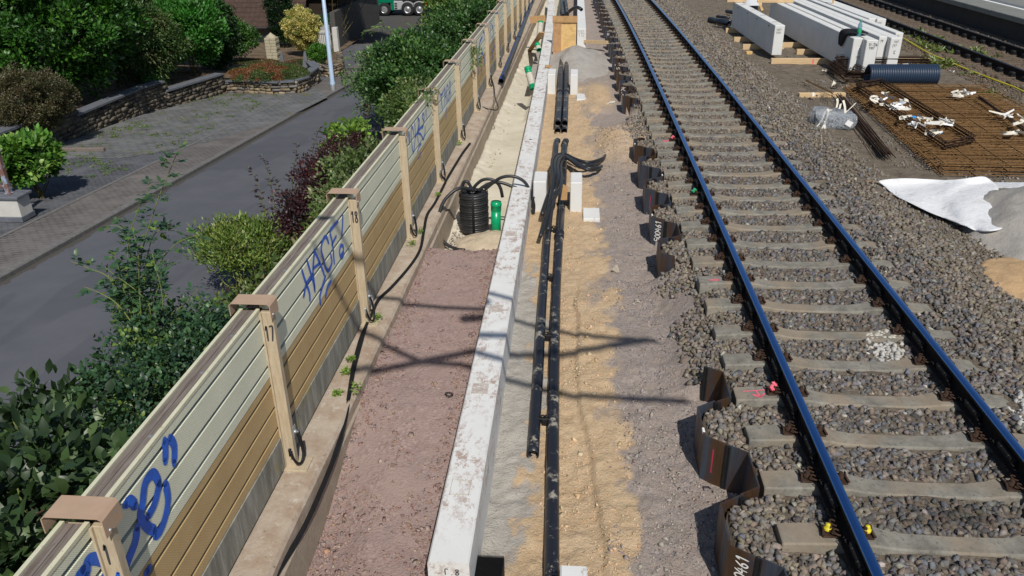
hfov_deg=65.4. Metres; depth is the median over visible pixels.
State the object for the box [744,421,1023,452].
railway sleeper
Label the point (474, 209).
hose coil
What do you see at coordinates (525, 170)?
edge beam
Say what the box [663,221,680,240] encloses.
sheet pile
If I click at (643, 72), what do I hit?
railway sleeper
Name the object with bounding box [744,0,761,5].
fleece bundle
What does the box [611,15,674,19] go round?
railway sleeper
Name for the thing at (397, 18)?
road end
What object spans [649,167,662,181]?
sheet pile
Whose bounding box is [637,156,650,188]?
sheet pile
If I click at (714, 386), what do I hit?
sheet pile
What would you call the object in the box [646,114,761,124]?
railway sleeper
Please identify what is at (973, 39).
railway sleeper
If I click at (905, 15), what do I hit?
railway sleeper
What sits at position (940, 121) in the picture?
cut strap
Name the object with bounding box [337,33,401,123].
thicket
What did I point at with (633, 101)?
sheet pile
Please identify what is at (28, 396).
buddleia
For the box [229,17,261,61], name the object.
green bush
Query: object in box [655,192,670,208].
sheet pile
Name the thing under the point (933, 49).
grass
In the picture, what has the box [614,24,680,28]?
railway sleeper
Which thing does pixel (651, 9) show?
railway sleeper
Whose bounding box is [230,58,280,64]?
heather
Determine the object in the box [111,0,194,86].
willow shrub
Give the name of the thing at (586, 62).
sand heap
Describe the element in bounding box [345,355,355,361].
weed
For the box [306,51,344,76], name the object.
stone wall
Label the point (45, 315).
road
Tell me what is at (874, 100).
cut strap
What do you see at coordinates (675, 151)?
railway sleeper
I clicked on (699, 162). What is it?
railway sleeper
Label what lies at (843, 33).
jacket
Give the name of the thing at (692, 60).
railway sleeper
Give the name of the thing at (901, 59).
stirrup bundle
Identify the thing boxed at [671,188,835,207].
railway sleeper
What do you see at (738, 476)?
sheet pile
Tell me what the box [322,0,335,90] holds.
street lamp
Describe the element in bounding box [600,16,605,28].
sheet pile
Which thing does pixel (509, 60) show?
water pipe
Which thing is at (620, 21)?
railway sleeper
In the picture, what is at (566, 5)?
cable duct
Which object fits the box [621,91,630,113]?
sheet pile
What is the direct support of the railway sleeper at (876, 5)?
on the ground at (515, 526)
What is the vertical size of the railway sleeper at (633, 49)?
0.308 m
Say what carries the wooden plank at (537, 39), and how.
on the trench floor
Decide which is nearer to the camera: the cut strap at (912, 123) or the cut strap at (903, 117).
the cut strap at (912, 123)
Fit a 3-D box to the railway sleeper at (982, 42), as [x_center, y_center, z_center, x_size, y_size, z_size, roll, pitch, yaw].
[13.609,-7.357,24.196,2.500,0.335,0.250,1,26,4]
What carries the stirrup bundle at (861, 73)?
on the ground at (515, 526)
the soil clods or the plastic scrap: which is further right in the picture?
the plastic scrap
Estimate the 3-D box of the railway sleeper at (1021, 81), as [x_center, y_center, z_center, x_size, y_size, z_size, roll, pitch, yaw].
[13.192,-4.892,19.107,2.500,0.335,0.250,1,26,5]
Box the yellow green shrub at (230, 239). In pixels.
[175,210,294,291]
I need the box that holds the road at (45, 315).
[0,83,386,464]
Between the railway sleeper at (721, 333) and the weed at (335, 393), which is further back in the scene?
the railway sleeper at (721, 333)
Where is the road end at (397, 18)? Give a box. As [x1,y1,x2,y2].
[331,10,430,43]
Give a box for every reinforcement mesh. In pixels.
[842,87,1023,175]
[847,83,1023,167]
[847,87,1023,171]
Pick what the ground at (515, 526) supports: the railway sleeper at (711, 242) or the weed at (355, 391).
the railway sleeper at (711, 242)
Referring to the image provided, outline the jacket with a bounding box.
[838,28,867,46]
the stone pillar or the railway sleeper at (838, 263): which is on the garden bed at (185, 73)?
the stone pillar
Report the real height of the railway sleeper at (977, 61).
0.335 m
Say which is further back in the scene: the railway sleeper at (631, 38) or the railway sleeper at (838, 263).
the railway sleeper at (631, 38)
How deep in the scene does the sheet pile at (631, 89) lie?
19.21 m
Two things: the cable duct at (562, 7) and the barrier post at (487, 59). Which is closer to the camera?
the barrier post at (487, 59)
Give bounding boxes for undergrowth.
[201,1,499,316]
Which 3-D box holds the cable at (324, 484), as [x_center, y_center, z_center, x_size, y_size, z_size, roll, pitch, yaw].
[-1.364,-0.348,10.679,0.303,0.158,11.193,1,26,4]
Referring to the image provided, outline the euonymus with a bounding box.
[279,3,322,53]
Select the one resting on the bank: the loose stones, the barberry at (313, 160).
the barberry at (313, 160)
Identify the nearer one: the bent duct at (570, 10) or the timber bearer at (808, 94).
the timber bearer at (808, 94)
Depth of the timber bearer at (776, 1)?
27.10 m
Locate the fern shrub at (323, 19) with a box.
[319,13,330,27]
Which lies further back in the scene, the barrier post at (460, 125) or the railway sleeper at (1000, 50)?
the railway sleeper at (1000, 50)
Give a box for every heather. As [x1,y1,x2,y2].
[224,62,310,81]
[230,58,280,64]
[274,59,327,77]
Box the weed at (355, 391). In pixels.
[349,381,362,393]
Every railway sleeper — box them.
[604,0,658,2]
[604,1,655,4]
[605,2,661,5]
[606,4,650,7]
[607,6,652,9]
[607,8,664,11]
[608,9,665,13]
[609,11,669,15]
[610,13,668,17]
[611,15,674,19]
[612,17,673,21]
[613,19,676,24]
[613,21,676,25]
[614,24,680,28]
[615,26,685,30]
[617,29,687,33]
[617,31,689,36]
[618,34,691,39]
[619,37,693,42]
[621,40,693,44]
[622,43,698,48]
[623,46,701,51]
[624,50,705,54]
[625,53,709,59]
[627,57,708,62]
[628,61,713,67]
[629,65,719,71]
[631,69,723,75]
[632,74,728,81]
[634,78,732,85]
[636,84,733,92]
[638,89,742,96]
[639,94,747,102]
[642,100,753,111]
[644,107,759,115]
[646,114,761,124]
[648,121,772,130]
[651,128,777,140]
[654,135,787,146]
[656,145,795,157]
[660,156,802,166]
[663,166,808,180]
[667,177,819,189]
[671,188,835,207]
[675,203,846,216]
[679,217,860,236]
[685,234,877,250]
[691,252,893,270]
[697,272,911,293]
[703,294,932,316]
[712,320,957,342]
[721,349,980,373]
[731,381,1010,410]
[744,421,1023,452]
[758,466,1023,503]
[775,519,1023,559]
[844,0,864,2]
[849,0,868,3]
[852,1,874,5]
[857,3,880,7]
[862,5,885,9]
[868,7,891,11]
[873,9,897,13]
[878,11,903,15]
[884,13,908,17]
[885,23,937,27]
[889,15,916,20]
[891,25,945,30]
[897,17,922,22]
[897,27,952,32]
[902,20,929,24]
[903,31,961,35]
[904,33,970,38]
[909,36,979,42]
[917,40,988,45]
[925,43,999,48]
[936,46,1009,52]
[942,50,1021,56]
[952,54,1023,60]
[961,58,1023,64]
[972,62,1023,69]
[983,67,1008,73]
[994,71,1020,78]
[1006,76,1023,83]
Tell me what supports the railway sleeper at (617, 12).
on the ground at (515, 526)
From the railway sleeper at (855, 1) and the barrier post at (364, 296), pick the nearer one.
the barrier post at (364, 296)
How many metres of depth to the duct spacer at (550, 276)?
10.40 m
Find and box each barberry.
[248,103,370,225]
[260,163,341,242]
[284,130,381,212]
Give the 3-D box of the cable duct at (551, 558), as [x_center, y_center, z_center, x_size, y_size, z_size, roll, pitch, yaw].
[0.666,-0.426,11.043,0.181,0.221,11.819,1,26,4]
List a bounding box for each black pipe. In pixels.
[707,17,730,25]
[716,15,729,18]
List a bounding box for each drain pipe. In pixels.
[491,200,501,230]
[524,66,534,89]
[534,42,541,51]
[537,20,542,38]
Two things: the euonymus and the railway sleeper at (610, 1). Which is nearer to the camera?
the railway sleeper at (610, 1)
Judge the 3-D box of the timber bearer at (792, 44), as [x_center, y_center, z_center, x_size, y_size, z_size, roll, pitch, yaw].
[9.279,-7.520,24.669,1.803,0.160,0.120,1,26,4]
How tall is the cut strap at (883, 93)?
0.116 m
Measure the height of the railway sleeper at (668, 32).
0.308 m
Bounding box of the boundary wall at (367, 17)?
[329,0,379,46]
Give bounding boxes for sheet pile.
[599,12,604,23]
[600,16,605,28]
[602,20,607,32]
[603,24,609,38]
[605,29,610,40]
[606,35,612,49]
[608,41,614,56]
[610,47,616,63]
[612,55,619,71]
[614,62,621,80]
[616,70,624,91]
[618,80,627,101]
[621,66,628,72]
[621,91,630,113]
[624,76,631,81]
[627,85,635,93]
[629,97,638,112]
[633,137,644,163]
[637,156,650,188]
[642,178,656,214]
[644,147,655,159]
[648,204,664,245]
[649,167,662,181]
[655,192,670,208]
[655,237,674,276]
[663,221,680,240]
[693,400,726,486]
[700,366,730,408]
[714,495,755,575]
[720,444,759,500]
[753,556,787,575]
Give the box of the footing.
[228,0,545,575]
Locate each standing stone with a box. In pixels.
[280,52,283,60]
[302,51,307,67]
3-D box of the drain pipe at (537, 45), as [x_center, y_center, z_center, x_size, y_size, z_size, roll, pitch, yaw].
[0.784,-7.243,23.955,0.179,0.282,0.306,-7,27,-13]
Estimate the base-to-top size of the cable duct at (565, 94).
0.161 m
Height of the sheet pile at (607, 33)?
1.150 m
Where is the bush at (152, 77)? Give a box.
[141,73,165,83]
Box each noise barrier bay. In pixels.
[13,521,102,575]
[75,308,285,575]
[243,198,361,444]
[335,134,406,307]
[388,93,436,224]
[423,64,457,169]
[447,31,485,129]
[465,23,494,101]
[479,12,499,78]
[490,3,504,58]
[499,0,510,46]
[514,0,516,33]
[519,0,521,23]
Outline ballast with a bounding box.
[598,0,1023,575]
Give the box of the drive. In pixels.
[0,45,372,234]
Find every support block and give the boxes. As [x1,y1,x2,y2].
[533,171,546,211]
[548,69,555,93]
[560,565,587,575]
[570,69,577,94]
[570,172,581,211]
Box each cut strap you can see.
[870,95,877,103]
[879,102,905,106]
[881,92,894,98]
[889,102,910,109]
[899,98,908,103]
[899,115,915,119]
[907,121,925,128]
[913,114,932,120]
[924,117,953,125]
[924,129,942,136]
[950,89,975,97]
[989,109,1013,118]
[1001,129,1023,134]
[1012,114,1023,125]
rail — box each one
[612,0,883,575]
[647,0,1023,492]
[835,0,1023,77]
[864,0,1023,54]
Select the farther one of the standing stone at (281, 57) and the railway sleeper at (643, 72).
the standing stone at (281, 57)
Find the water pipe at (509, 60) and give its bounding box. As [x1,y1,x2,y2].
[498,0,534,83]
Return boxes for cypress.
[261,0,294,47]
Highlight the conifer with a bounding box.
[332,0,365,36]
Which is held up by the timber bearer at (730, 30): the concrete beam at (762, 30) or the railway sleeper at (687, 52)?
the concrete beam at (762, 30)
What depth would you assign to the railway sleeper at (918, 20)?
28.57 m
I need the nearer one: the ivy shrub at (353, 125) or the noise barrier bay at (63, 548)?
the noise barrier bay at (63, 548)
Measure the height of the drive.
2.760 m
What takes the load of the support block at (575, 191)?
on the ground at (515, 526)
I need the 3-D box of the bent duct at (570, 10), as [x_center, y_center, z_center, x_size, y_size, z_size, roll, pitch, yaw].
[1.998,-8.959,25.834,0.166,0.408,1.021,-15,29,-26]
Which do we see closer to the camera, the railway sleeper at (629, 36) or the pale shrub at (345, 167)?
the pale shrub at (345, 167)
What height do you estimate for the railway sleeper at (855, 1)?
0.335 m
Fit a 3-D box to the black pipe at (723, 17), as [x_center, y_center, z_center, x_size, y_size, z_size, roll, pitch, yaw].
[8.000,-10.262,30.194,0.100,0.100,0.605,-19,31,-33]
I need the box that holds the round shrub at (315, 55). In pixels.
[304,42,334,62]
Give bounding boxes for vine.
[399,82,439,107]
[459,43,482,70]
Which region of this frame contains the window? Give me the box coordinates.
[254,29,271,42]
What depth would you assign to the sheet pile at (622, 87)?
19.47 m
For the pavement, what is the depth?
18.74 m
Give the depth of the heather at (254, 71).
33.78 m
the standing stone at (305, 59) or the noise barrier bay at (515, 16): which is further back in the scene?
the standing stone at (305, 59)
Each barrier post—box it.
[40,495,130,575]
[229,294,313,471]
[326,188,380,326]
[382,127,421,240]
[418,87,448,182]
[443,60,468,141]
[462,39,482,111]
[476,23,494,87]
[487,10,503,68]
[496,0,509,53]
[508,0,515,40]
[516,0,520,29]
[521,0,525,20]
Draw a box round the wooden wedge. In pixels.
[561,184,567,199]
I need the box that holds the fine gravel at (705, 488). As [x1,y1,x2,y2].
[589,123,733,575]
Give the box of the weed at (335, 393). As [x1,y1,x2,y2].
[332,388,343,396]
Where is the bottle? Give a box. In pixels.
[856,19,861,35]
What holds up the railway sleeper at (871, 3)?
on the ground at (515, 526)
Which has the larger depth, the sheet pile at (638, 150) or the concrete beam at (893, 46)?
the concrete beam at (893, 46)
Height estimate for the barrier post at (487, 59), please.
1.575 m
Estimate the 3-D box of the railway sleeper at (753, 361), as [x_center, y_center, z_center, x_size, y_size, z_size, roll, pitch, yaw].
[3.279,0.774,7.734,2.420,0.308,0.268,1,26,4]
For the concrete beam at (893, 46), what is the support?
on the timber bearer at (799, 61)
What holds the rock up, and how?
on the ground at (515, 526)
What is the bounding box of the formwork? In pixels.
[552,16,576,53]
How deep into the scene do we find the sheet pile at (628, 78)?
20.34 m
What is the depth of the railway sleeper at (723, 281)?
9.29 m
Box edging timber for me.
[61,147,105,150]
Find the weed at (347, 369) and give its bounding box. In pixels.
[338,365,350,374]
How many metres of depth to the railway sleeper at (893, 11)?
30.83 m
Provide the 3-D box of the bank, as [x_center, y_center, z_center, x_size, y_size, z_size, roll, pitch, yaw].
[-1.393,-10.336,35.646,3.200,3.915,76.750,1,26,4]
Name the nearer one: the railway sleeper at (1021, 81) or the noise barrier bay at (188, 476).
the noise barrier bay at (188, 476)
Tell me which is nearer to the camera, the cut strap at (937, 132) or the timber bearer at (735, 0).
the cut strap at (937, 132)
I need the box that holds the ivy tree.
[134,0,182,31]
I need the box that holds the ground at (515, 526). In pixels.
[481,0,1023,575]
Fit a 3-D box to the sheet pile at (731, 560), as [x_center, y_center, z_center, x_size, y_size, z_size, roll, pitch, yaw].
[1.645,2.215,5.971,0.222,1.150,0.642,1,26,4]
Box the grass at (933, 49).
[886,25,1013,98]
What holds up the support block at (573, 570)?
on the ground at (515, 526)
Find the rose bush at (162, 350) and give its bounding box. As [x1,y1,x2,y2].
[52,286,248,457]
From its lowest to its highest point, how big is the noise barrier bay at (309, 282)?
1.482 m
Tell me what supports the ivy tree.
on the garden bed at (185, 73)
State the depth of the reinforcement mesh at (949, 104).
15.93 m
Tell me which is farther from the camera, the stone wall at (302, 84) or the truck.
the truck
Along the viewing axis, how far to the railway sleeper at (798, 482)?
6.08 m
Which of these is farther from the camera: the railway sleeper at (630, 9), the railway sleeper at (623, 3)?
the railway sleeper at (623, 3)
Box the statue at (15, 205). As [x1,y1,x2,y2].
[0,150,35,222]
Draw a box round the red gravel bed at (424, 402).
[307,248,497,575]
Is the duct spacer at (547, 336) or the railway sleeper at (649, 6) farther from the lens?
the railway sleeper at (649, 6)
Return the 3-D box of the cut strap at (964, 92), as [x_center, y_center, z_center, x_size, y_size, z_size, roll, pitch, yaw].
[9.836,-4.282,17.436,0.581,0.193,0.353,-17,30,-31]
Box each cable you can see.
[277,143,470,575]
[281,143,469,564]
[350,143,468,370]
[482,80,498,110]
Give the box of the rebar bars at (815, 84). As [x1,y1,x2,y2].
[804,79,833,99]
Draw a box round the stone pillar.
[264,32,279,59]
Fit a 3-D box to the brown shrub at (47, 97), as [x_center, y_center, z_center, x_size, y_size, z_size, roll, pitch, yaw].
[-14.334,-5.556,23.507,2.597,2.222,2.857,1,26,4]
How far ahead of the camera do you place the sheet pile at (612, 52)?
23.94 m
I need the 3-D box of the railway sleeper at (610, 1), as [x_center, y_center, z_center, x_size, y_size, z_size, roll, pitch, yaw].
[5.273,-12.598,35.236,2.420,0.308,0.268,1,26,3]
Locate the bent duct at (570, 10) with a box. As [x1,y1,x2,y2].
[563,6,582,15]
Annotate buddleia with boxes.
[0,358,113,508]
[0,377,156,575]
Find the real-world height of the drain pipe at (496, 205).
0.598 m
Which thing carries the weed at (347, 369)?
on the footing
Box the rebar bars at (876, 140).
[832,93,895,158]
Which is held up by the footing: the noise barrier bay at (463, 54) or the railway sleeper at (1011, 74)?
the noise barrier bay at (463, 54)
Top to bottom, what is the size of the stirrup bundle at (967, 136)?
0.141 m
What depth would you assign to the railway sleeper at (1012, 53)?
22.43 m
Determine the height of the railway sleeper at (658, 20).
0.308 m
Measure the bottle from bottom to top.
0.410 m
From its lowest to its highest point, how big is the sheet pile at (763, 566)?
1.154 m
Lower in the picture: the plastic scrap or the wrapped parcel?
the wrapped parcel
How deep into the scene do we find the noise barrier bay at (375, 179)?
9.81 m
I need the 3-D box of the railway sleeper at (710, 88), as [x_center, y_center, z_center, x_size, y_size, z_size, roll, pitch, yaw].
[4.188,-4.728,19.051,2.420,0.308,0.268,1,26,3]
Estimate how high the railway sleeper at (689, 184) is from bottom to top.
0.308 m
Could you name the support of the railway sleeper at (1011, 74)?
on the ground at (515, 526)
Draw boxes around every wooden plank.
[528,32,544,51]
[530,15,545,22]
[584,40,607,43]
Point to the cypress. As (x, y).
(271, 6)
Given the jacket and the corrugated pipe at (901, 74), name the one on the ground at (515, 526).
the corrugated pipe at (901, 74)
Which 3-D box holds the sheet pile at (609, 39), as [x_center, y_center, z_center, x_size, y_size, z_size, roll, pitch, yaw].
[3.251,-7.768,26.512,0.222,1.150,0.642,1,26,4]
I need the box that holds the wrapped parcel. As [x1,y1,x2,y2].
[813,98,855,128]
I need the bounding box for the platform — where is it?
[888,0,1023,43]
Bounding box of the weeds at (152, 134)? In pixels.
[58,93,279,177]
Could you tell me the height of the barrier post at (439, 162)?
1.575 m
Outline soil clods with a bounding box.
[539,90,685,575]
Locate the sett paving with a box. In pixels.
[62,87,326,158]
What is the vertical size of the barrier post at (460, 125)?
1.575 m
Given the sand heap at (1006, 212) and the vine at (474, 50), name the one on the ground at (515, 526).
the sand heap at (1006, 212)
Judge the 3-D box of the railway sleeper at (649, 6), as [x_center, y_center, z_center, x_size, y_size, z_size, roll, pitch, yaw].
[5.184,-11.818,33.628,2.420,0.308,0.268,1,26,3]
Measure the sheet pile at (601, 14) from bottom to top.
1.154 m
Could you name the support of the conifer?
on the garden bed at (185, 73)
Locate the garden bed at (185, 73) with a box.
[0,34,359,126]
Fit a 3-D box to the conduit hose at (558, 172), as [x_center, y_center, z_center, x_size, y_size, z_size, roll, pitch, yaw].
[0.967,-1.891,13.429,0.775,0.450,2.779,6,27,13]
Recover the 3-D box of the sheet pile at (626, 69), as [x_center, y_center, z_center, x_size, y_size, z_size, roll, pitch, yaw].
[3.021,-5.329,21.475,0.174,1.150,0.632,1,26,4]
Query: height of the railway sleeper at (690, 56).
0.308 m
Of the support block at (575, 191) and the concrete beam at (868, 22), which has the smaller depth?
the support block at (575, 191)
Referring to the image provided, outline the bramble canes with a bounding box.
[337,20,414,115]
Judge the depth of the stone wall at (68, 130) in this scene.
25.00 m
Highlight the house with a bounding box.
[224,0,330,43]
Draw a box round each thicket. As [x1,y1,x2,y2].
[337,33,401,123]
[351,23,460,128]
[416,0,495,48]
[419,0,482,29]
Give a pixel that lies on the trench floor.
(505, 161)
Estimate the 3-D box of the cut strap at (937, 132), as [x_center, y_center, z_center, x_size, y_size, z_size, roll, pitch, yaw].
[7.707,-2.853,14.574,0.303,0.132,0.252,21,33,37]
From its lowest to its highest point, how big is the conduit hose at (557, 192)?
0.450 m
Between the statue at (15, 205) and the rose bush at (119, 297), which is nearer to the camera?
the rose bush at (119, 297)
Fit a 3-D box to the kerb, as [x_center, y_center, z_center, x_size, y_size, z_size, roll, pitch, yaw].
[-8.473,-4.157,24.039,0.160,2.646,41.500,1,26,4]
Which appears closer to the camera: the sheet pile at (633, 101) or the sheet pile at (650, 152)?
the sheet pile at (650, 152)
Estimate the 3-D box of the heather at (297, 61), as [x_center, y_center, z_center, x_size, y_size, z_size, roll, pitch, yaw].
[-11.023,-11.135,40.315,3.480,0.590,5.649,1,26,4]
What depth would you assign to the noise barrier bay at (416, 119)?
12.14 m
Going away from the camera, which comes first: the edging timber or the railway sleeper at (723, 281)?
the railway sleeper at (723, 281)
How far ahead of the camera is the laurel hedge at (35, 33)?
25.71 m
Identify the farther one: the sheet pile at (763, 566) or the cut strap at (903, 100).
the cut strap at (903, 100)
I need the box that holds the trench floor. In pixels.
[444,0,558,250]
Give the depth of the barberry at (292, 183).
15.21 m
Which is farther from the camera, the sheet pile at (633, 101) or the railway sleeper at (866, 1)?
the railway sleeper at (866, 1)
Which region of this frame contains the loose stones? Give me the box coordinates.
[680,0,1023,344]
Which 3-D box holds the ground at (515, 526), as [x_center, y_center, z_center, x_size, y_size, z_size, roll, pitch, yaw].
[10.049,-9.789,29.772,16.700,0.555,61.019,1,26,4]
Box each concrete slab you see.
[576,94,585,100]
[583,208,599,221]
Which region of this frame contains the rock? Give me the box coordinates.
[612,265,619,272]
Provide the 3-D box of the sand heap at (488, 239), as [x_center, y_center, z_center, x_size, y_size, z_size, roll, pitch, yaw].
[-0.272,-0.768,12.437,1.426,0.222,1.150,1,26,4]
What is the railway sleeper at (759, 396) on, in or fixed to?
on the ballast
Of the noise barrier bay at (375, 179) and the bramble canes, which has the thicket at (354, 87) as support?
the bramble canes
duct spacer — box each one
[538,414,549,425]
[543,332,551,340]
[547,273,553,281]
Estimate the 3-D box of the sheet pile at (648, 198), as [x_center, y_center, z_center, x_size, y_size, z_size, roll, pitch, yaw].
[2.204,-1.119,12.800,0.222,1.150,0.642,1,26,4]
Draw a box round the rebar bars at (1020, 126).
[976,96,1023,130]
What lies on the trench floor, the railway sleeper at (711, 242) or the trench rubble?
the trench rubble
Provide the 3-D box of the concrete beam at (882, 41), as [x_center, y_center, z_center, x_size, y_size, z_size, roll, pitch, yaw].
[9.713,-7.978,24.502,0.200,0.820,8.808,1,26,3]
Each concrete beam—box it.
[731,2,784,54]
[769,3,862,70]
[786,3,877,69]
[793,0,886,62]
[799,0,901,63]
[807,0,903,63]
[818,0,875,21]
[827,0,885,25]
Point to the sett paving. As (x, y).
(127, 143)
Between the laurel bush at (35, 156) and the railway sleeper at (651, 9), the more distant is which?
the railway sleeper at (651, 9)
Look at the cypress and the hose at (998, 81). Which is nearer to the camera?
the hose at (998, 81)
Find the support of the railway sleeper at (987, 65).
on the ground at (515, 526)
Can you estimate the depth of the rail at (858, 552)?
7.10 m
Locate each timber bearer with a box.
[725,28,739,32]
[726,0,745,1]
[733,37,751,41]
[742,44,783,49]
[757,0,793,2]
[770,58,833,63]
[783,42,807,47]
[796,49,817,54]
[797,92,845,97]
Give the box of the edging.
[0,63,358,237]
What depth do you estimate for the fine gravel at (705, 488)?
7.45 m
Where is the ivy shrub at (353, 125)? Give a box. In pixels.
[319,115,378,153]
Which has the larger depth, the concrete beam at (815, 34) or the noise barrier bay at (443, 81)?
the concrete beam at (815, 34)
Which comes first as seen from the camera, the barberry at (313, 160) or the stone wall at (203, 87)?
the barberry at (313, 160)
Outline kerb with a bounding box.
[0,80,356,282]
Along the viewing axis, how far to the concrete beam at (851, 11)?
25.13 m
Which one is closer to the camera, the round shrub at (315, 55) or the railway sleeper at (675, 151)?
the railway sleeper at (675, 151)
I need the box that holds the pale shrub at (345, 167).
[304,135,380,217]
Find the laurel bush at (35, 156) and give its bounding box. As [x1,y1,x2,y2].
[0,123,66,198]
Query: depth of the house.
49.66 m
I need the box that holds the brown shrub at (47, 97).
[0,60,81,130]
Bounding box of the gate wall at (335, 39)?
[318,25,339,51]
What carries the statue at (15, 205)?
on the drive
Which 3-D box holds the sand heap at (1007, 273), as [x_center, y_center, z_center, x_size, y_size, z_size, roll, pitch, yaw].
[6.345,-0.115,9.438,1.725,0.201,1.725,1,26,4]
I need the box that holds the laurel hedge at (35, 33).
[0,0,154,100]
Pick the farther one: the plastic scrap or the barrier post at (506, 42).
the barrier post at (506, 42)
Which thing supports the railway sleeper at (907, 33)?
on the ground at (515, 526)
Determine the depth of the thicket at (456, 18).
27.75 m
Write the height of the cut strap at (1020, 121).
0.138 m
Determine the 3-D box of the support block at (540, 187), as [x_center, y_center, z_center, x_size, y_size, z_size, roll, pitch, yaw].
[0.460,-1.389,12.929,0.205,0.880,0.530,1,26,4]
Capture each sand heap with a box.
[453,230,502,250]
[527,45,611,85]
[962,186,1023,259]
[981,257,1023,300]
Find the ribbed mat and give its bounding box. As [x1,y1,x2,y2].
[475,555,504,575]
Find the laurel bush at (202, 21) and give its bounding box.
[148,0,232,74]
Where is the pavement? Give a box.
[0,64,364,271]
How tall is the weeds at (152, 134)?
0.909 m
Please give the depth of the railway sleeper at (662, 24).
28.70 m
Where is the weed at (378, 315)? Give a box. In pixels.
[371,312,382,321]
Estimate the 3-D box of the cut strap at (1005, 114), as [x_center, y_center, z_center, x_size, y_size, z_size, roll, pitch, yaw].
[9.622,-3.432,15.657,0.505,0.188,0.333,1,26,4]
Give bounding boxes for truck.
[378,0,428,15]
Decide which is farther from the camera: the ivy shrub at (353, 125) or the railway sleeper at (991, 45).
the railway sleeper at (991, 45)
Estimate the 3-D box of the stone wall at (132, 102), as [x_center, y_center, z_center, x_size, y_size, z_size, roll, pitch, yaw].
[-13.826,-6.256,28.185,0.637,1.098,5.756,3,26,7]
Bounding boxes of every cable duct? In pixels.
[527,138,560,458]
[544,138,568,575]
[555,56,562,125]
[560,0,564,15]
[561,121,567,133]
[562,61,568,125]
[564,0,568,15]
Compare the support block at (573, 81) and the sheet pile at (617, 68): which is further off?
the sheet pile at (617, 68)
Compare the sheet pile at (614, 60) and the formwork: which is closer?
the sheet pile at (614, 60)
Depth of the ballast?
8.32 m
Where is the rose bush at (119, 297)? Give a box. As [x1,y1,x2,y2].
[71,141,212,354]
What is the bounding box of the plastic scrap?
[831,81,841,87]
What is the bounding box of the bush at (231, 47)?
[183,0,244,70]
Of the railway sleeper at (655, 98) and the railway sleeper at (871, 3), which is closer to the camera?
the railway sleeper at (655, 98)
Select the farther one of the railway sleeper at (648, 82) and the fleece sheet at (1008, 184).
the railway sleeper at (648, 82)
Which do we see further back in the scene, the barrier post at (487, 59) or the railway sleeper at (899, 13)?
the railway sleeper at (899, 13)
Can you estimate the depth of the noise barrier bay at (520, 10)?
30.99 m
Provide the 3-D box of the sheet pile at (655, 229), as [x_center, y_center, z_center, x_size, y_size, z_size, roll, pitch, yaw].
[2.111,-0.579,11.682,0.226,1.154,0.642,1,26,4]
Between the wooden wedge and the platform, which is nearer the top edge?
the platform
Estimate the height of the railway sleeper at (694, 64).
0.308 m
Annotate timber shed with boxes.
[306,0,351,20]
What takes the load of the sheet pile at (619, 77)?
on the ground at (515, 526)
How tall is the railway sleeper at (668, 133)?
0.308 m
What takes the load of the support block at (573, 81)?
on the ground at (515, 526)
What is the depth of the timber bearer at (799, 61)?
22.19 m
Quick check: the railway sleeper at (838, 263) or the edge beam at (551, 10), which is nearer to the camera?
the railway sleeper at (838, 263)
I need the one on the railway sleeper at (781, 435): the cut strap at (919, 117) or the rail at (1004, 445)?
the rail at (1004, 445)
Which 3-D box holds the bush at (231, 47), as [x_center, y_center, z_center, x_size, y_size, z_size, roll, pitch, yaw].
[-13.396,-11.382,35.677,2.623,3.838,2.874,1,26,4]
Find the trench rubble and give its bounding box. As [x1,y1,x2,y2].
[447,16,545,249]
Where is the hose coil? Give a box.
[438,175,535,249]
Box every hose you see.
[538,152,605,237]
[540,154,601,215]
[546,155,602,208]
[546,157,597,231]
[903,37,1023,92]
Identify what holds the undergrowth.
on the bank
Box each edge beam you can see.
[427,189,529,575]
[512,160,534,214]
[519,65,548,171]
[539,20,552,68]
[546,0,554,19]
[577,0,585,47]
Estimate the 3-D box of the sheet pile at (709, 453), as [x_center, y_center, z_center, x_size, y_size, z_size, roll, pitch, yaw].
[1.734,1.657,7.080,0.226,1.154,0.642,1,26,4]
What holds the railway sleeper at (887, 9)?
on the ground at (515, 526)
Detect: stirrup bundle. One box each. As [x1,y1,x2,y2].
[826,60,870,82]
[833,55,932,75]
[855,78,975,148]
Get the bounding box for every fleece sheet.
[878,176,1001,231]
[994,182,1023,187]
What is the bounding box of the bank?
[8,246,291,560]
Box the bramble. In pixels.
[374,73,431,134]
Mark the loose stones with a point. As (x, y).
(952, 247)
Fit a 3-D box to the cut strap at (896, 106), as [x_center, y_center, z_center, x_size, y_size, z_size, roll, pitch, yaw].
[7.960,-3.709,16.298,0.460,0.140,0.391,1,26,4]
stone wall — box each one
[0,105,83,142]
[74,80,169,134]
[165,73,227,106]
[224,61,320,93]
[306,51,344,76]
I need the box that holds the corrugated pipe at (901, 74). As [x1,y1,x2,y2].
[864,64,940,85]
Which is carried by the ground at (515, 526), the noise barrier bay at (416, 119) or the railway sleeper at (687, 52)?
the railway sleeper at (687, 52)

